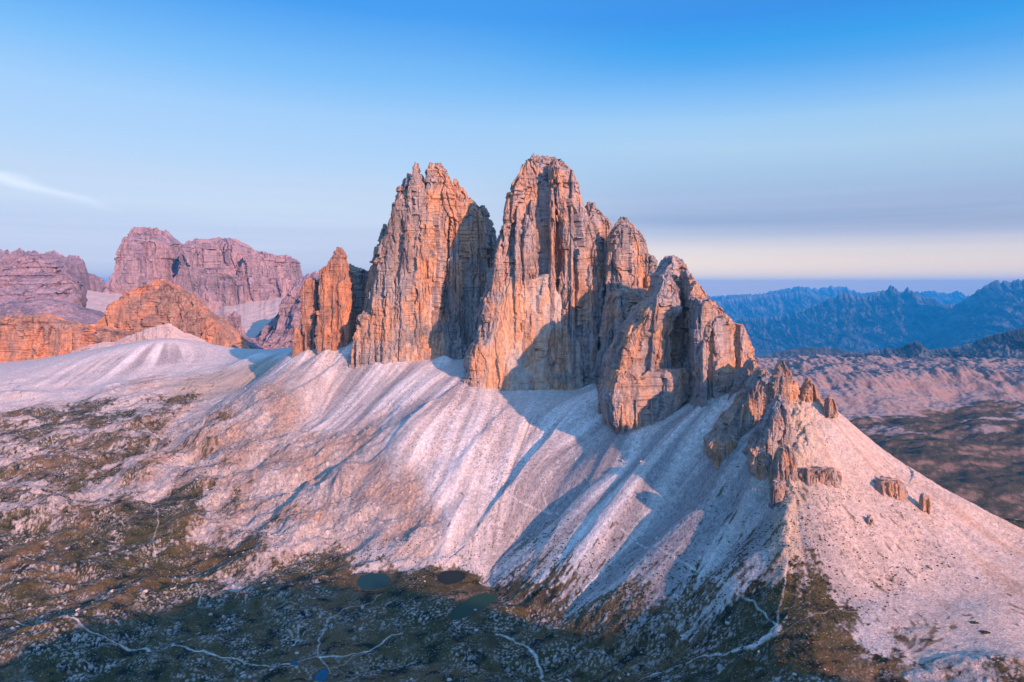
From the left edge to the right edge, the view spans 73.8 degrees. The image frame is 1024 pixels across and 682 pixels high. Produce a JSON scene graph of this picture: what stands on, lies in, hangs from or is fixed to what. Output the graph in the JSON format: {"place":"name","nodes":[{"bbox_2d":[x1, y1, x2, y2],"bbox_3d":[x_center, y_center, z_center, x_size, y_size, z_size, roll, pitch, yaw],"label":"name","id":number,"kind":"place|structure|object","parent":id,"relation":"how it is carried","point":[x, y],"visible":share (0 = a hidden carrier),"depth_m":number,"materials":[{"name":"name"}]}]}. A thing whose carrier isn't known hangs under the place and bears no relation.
{"place":"outdoors","nodes":[
{"label":"outdoors","id":0,"kind":"place"},
{"bbox_2d":[0,298,104,324],"bbox_3d":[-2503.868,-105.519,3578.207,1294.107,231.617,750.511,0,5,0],"label":"mountain","id":1,"kind":"structure","parent":0,"point":[71,311],"depth_m":3553.89,"materials":[{"name":"stone"}]},
{"bbox_2d":[0,248,105,307],"bbox_3d":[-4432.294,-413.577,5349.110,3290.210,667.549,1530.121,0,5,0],"label":"mountain","id":2,"kind":"structure","parent":0,"point":[35,275],"depth_m":5156.40,"materials":[{"name":"grey stone"}]},
{"bbox_2d":[0,323,209,362],"bbox_3d":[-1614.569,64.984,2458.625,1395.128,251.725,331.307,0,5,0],"label":"talus slope","id":3,"kind":"structure","parent":0,"point":[168,330],"depth_m":2482.82,"materials":[{"name":"grey gravel"}]},
{"bbox_2d":[0,279,251,361],"bbox_3d":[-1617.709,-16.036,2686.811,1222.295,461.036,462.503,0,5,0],"label":"mountain","id":4,"kind":"structure","parent":0,"point":[154,303],"depth_m":2620.70,"materials":[{"name":"stone"}]},
{"bbox_2d":[103,227,182,294],"bbox_3d":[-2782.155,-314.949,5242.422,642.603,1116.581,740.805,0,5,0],"label":"mountain","id":5,"kind":"structure","parent":0,"point":[146,256],"depth_m":5038.60,"materials":[{"name":"grey stone"}]},
{"bbox_2d":[86,290,283,337],"bbox_3d":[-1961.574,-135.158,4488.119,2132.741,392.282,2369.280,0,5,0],"label":"talus slope","id":6,"kind":"structure","parent":0,"point":[257,317],"depth_m":4564.50,"materials":[{"name":"grey gravel"}]},
{"bbox_2d":[172,237,303,311],"bbox_3d":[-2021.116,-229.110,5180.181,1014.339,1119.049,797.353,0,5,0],"label":"mountain","id":7,"kind":"structure","parent":0,"point":[216,274],"depth_m":4901.49,"materials":[{"name":"stone"}]},
{"bbox_2d":[255,271,319,348],"bbox_3d":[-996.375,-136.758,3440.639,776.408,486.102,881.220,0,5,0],"label":"mountain","id":8,"kind":"structure","parent":0,"point":[279,328],"depth_m":3332.72,"materials":[{"name":"grey stone"}]},
{"bbox_2d":[219,311,264,348],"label":"rock crag","id":9,"kind":"structure","parent":8,"relation":"on","point":[234,318],"depth_m":3154.96,"materials":[{"name":"stone"}]},
{"bbox_2d":[313,668,327,681],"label":"pond","id":10,"kind":"structure","parent":0,"point":[321,675],"depth_m":771.38,"materials":[{"name":"blue liquid"}]},
{"bbox_2d":[357,573,389,589],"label":"pond","id":11,"kind":"structure","parent":0,"point":[372,581],"depth_m":1013.28,"materials":[{"name":"teal liquid"}]},
{"bbox_2d":[437,570,464,583],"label":"pond","id":12,"kind":"structure","parent":0,"point":[448,577],"depth_m":1019.36,"materials":[{"name":"black liquid"}]},
{"bbox_2d":[450,593,496,619],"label":"pond","id":13,"kind":"structure","parent":0,"point":[467,607],"depth_m":930.32,"materials":[{"name":"teal liquid"}]},
{"bbox_2d":[0,338,1023,681],"bbox_3d":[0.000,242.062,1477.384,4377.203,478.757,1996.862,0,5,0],"label":"ground","id":14,"kind":"structure","parent":0,"point":[470,442],"depth_m":990.57,"materials":[{"name":"grey gravel"}]},
{"bbox_2d":[291,277,318,357],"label":"rock spire","id":15,"kind":"object","parent":14,"relation":"on","point":[304,336],"visible":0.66,"depth_m":1764.62,"materials":[{"name":"brown stone"}]},
{"bbox_2d":[313,247,355,353],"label":"rock spire","id":16,"kind":"object","parent":14,"relation":"on","point":[335,328],"visible":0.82,"depth_m":1732.46,"materials":[{"name":"brown stone"}]},
{"bbox_2d":[349,224,386,328],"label":"rock wall","id":17,"kind":"structure","parent":14,"relation":"on","point":[362,278],"depth_m":1853.61,"materials":[{"name":"grey stone"}]},
{"bbox_2d":[349,162,496,369],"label":"rock tower","id":18,"kind":"structure","parent":14,"relation":"on","point":[436,248],"depth_m":1626.17,"materials":[{"name":"brown stone"}]},
{"bbox_2d":[2,362,1014,681],"bbox_3d":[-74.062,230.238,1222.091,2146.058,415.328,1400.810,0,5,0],"label":"rubble","id":19,"kind":"object","parent":14,"relation":"on","point":[622,454],"visible":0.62,"depth_m":882.14,"materials":[{"name":"stone"}]},
{"bbox_2d":[462,153,612,390],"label":"rock tower","id":20,"kind":"structure","parent":14,"relation":"on","point":[539,312],"depth_m":1428.77,"materials":[{"name":"brown stone"}]},
{"bbox_2d":[99,375,1022,681],"bbox_3d":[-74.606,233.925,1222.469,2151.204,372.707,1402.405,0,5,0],"label":"scrub","id":21,"kind":"object","parent":14,"relation":"on","point":[699,671],"visible":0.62,"depth_m":786.69,"materials":[{"name":"green plant"}]},
{"bbox_2d":[590,216,657,384],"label":"rock tower","id":22,"kind":"structure","parent":14,"relation":"on","point":[630,264],"depth_m":1377.72,"materials":[{"name":"stone"}]},
{"bbox_2d":[596,255,754,435],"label":"rock peak","id":23,"kind":"object","parent":14,"relation":"on","point":[680,339],"visible":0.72,"depth_m":1122.21,"materials":[{"name":"stone"}]},
{"bbox_2d":[703,358,772,469],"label":"rock crag","id":24,"kind":"structure","parent":14,"relation":"on","point":[740,416],"depth_m":946.00,"materials":[{"name":"stone"}]},
{"bbox_2d":[742,393,791,480],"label":"rock crag","id":25,"kind":"structure","parent":14,"relation":"on","point":[772,430],"depth_m":870.37,"materials":[{"name":"stone"}]},
{"bbox_2d":[776,657,786,662],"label":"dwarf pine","id":26,"kind":"object","parent":14,"relation":"on","point":[781,660],"visible":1,"depth_m":628.09,"materials":[{"name":"green plant"}]},
{"bbox_2d":[772,360,791,375],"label":"rock outcrop","id":27,"kind":"object","parent":14,"relation":"on","point":[781,367],"visible":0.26,"depth_m":964.56,"materials":[{"name":"brown stone"}]},
{"bbox_2d":[768,445,798,485],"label":"rock outcrop","id":28,"kind":"object","parent":14,"relation":"on","point":[783,465],"visible":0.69,"depth_m":829.90,"materials":[{"name":"stone"}]},
{"bbox_2d":[768,374,799,508],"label":"rock wall","id":29,"kind":"structure","parent":14,"relation":"on","point":[787,386],"depth_m":923.48,"materials":[{"name":"stone"}]},
{"bbox_2d":[798,377,823,405],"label":"rock outcrop","id":30,"kind":"object","parent":14,"relation":"on","point":[809,393],"visible":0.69,"depth_m":937.83,"materials":[{"name":"stone"}]},
{"bbox_2d":[805,635,821,640],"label":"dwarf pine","id":31,"kind":"object","parent":14,"relation":"on","point":[814,637],"visible":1,"depth_m":638.34,"materials":[{"name":"green plant"}]},
{"bbox_2d":[798,466,841,487],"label":"rock outcrop","id":32,"kind":"object","parent":14,"relation":"on","point":[827,476],"visible":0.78,"depth_m":829.30,"materials":[{"name":"stone"}]},
{"bbox_2d":[823,396,838,417],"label":"rock outcrop","id":33,"kind":"object","parent":14,"relation":"on","point":[830,407],"visible":1,"depth_m":912.39,"materials":[{"name":"brown stone"}]},
{"bbox_2d":[865,516,874,525],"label":"rock outcrop","id":34,"kind":"object","parent":14,"relation":"on","point":[869,519],"visible":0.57,"depth_m":787.45,"materials":[{"name":"beige stone"}]},
{"bbox_2d":[873,476,908,500],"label":"rock outcrop","id":35,"kind":"object","parent":14,"relation":"on","point":[891,487],"visible":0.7,"depth_m":831.86,"materials":[{"name":"brown stone"}]},
{"bbox_2d":[918,492,930,513],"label":"rock outcrop","id":36,"kind":"object","parent":14,"relation":"on","point":[924,502],"visible":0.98,"depth_m":820.45,"materials":[{"name":"brown stone"}]},
{"bbox_2d":[0,0,1023,296],"label":"sky","id":37,"kind":"structure","parent":0,"point":[762,146],"materials":[{"name":"blue"}]},
{"bbox_2d":[754,352,772,356],"bbox_3d":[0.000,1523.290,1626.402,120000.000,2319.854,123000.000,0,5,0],"label":"valley floor","id":38,"kind":"structure","parent":0,"point":[760,354],"depth_m":25434.96,"materials":[{"name":"blue"}]},
{"bbox_2d":[715,290,835,321],"bbox_3d":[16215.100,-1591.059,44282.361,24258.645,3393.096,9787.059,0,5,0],"label":"mountain range","id":39,"kind":"structure","parent":38,"relation":"on","point":[767,306],"depth_m":44573.75,"materials":[{"name":"blue stone"}]},
{"bbox_2d":[707,285,969,305],"bbox_3d":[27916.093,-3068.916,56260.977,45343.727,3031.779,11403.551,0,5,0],"label":"mountain range","id":40,"kind":"structure","parent":38,"relation":"on","point":[952,298],"depth_m":57506.03,"materials":[{"name":"blue stone"}]},
{"bbox_2d":[758,347,856,358],"bbox_3d":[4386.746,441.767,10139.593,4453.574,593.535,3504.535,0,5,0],"label":"hill","id":41,"kind":"structure","parent":0,"point":[793,353],"depth_m":10614.46,"materials":[{"name":"blue stone"}]},
{"bbox_2d":[732,285,954,352],"bbox_3d":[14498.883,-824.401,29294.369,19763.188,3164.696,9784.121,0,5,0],"label":"mountain range","id":42,"kind":"structure","parent":0,"point":[891,317],"depth_m":28834.69,"materials":[{"name":"blue stone"}]},
{"bbox_2d":[754,354,1023,519],"bbox_3d":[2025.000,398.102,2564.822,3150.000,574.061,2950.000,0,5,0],"label":"plateau","id":43,"kind":"structure","parent":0,"point":[955,426],"depth_m":2412.78,"materials":[{"name":"stone"}]},
{"bbox_2d":[841,328,1023,358],"bbox_3d":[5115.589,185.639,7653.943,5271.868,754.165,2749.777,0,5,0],"label":"mountain","id":44,"kind":"structure","parent":0,"point":[1007,344],"depth_m":7862.76,"materials":[{"name":"stone"}]},
{"bbox_2d":[922,279,1023,349],"bbox_3d":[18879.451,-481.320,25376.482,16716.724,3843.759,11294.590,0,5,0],"label":"mountain","id":45,"kind":"structure","parent":0,"point":[993,308],"depth_m":25328.08,"materials":[{"name":"blue stone"}]}
]}

